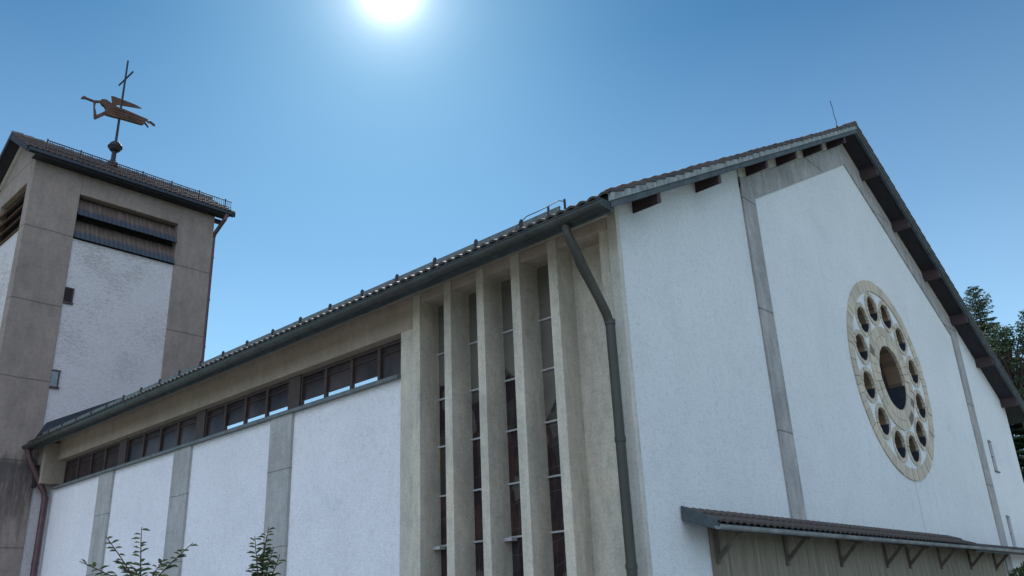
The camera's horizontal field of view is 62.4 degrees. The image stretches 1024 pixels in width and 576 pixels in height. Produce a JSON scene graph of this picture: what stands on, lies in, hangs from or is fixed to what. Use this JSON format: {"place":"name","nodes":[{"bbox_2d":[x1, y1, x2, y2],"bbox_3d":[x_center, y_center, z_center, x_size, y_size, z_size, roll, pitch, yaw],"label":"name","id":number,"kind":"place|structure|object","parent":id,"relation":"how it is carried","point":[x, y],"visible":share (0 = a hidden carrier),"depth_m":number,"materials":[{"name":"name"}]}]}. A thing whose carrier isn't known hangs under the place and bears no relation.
{"place":"outdoors","nodes":[
{"label":"outdoors","id":0,"kind":"place"},
{"bbox_2d":[0,0,1023,467],"label":"sky","id":1,"kind":"structure","parent":0,"point":[353,146],"materials":[{"name":"blue"}]},
{"label":"gravel forecourt","id":2,"kind":"structure","parent":0,"visible":0},
{"bbox_2d":[0,131,235,575],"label":"bell tower","id":3,"kind":"structure","parent":2,"relation":"on","point":[106,269],"depth_m":32.44,"materials":[{"name":"paint"}]},
{"bbox_2d":[49,369,60,388],"bbox_3d":[-16.433,3.279,30.453,0.097,0.682,0.319,-21,-28,39],"label":"small window","id":4,"kind":"structure","parent":3,"relation":"in","point":[54,381],"depth_m":30.44,"materials":[{"name":"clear glass"}]},
{"bbox_2d":[63,287,74,304],"bbox_3d":[-16.556,0.284,31.624,0.097,0.637,0.349,-21,-28,39],"label":"small window","id":5,"kind":"structure","parent":3,"relation":"in","point":[69,292],"depth_m":31.62,"materials":[{"name":"black glass"}]},
{"bbox_2d":[81,60,154,167],"bbox_3d":[-17.331,-7.771,37.364,1.342,5.513,3.033,-10,-22,19],"label":"weathervane","id":6,"kind":"object","parent":3,"relation":"on","point":[113,110],"visible":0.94,"depth_m":37.23,"materials":[{"name":"metal"}]},
{"bbox_2d":[79,527,198,575],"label":"cherry shrub","id":7,"kind":"object","parent":2,"relation":"on","point":[140,570],"visible":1,"depth_m":9.21,"materials":[{"name":"green plant"}]},
{"bbox_2d":[246,527,285,575],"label":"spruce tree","id":8,"kind":"object","parent":2,"relation":"on","point":[261,559],"visible":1,"depth_m":9.64,"materials":[{"name":"green plant"}]},
{"bbox_2d":[1008,560,1023,575],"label":"bush","id":9,"kind":"object","parent":2,"relation":"on","point":[1019,571],"visible":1,"depth_m":20.78,"materials":[{"name":"green plant"}]},
{"label":"ground","id":10,"kind":"structure","parent":0,"visible":0},
{"bbox_2d":[21,102,1023,575],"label":"church","id":11,"kind":"structure","parent":10,"relation":"on","point":[781,358],"depth_m":17.82,"materials":[{"name":"white paint"}]},
{"bbox_2d":[63,441,119,482],"bbox_3d":[-13.840,5.791,27.893,4.312,0.810,0.086,-21,-28,39],"label":"clerestory window","id":12,"kind":"structure","parent":11,"relation":"in","point":[104,458],"depth_m":27.87,"materials":[{"name":"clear glass"}]},
{"bbox_2d":[126,413,196,462],"bbox_3d":[-10.297,4.457,24.851,4.350,0.810,0.086,-21,-28,39],"label":"clerestory window","id":13,"kind":"structure","parent":11,"relation":"in","point":[181,431],"depth_m":24.82,"materials":[{"name":"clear glass"}]},
{"bbox_2d":[205,379,288,436],"bbox_3d":[-6.874,3.168,21.914,4.058,0.810,0.086,-21,-28,39],"label":"clerestory window","id":14,"kind":"structure","parent":11,"relation":"in","point":[271,400],"depth_m":21.87,"materials":[{"name":"clear"}]},
{"bbox_2d":[300,338,400,405],"bbox_3d":[-3.593,1.933,19.098,3.945,0.810,0.086,-21,-28,39],"label":"clerestory window","id":15,"kind":"structure","parent":11,"relation":"in","point":[383,361],"depth_m":19.10,"materials":[{"name":"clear glass"}]},
{"bbox_2d":[437,305,446,575],"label":"stained glass window","id":16,"kind":"structure","parent":11,"relation":"in","point":[442,446],"depth_m":16.86,"materials":[{"name":"black glass"}]},
{"bbox_2d":[469,293,483,575],"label":"stained glass window","id":17,"kind":"structure","parent":11,"relation":"in","point":[473,343],"depth_m":16.24,"materials":[{"name":"black glass"}]},
{"bbox_2d":[501,279,523,575],"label":"stained glass window","id":18,"kind":"structure","parent":11,"relation":"in","point":[514,481],"depth_m":15.64,"materials":[{"name":"black glass"}]},
{"bbox_2d":[537,265,566,575],"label":"stained glass window","id":19,"kind":"structure","parent":11,"relation":"in","point":[557,521],"depth_m":15.02,"materials":[{"name":"black glass"}]},
{"bbox_2d":[847,280,933,480],"bbox_3d":[10.128,2.489,23.019,0.512,5.482,5.482,-21,-28,39],"label":"rose window","id":20,"kind":"structure","parent":11,"relation":"in","point":[891,384],"depth_m":22.84,"materials":[{"name":"stone"}]},
{"bbox_2d":[963,286,1023,481],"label":"spruce tree","id":21,"kind":"object","parent":10,"relation":"on","point":[1016,429],"visible":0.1,"depth_m":50.60,"materials":[{"name":"green plant"}]},
{"bbox_2d":[983,319,1023,428],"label":"leafy tree","id":22,"kind":"object","parent":10,"relation":"on","point":[1006,345],"visible":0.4,"depth_m":47.26,"materials":[{"name":"green plant"}]},
{"bbox_2d":[1015,310,1023,361],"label":"spruce tree","id":23,"kind":"object","parent":10,"relation":"on","point":[1021,312],"visible":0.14,"depth_m":53.58,"materials":[{"name":"green plant"}]}
]}

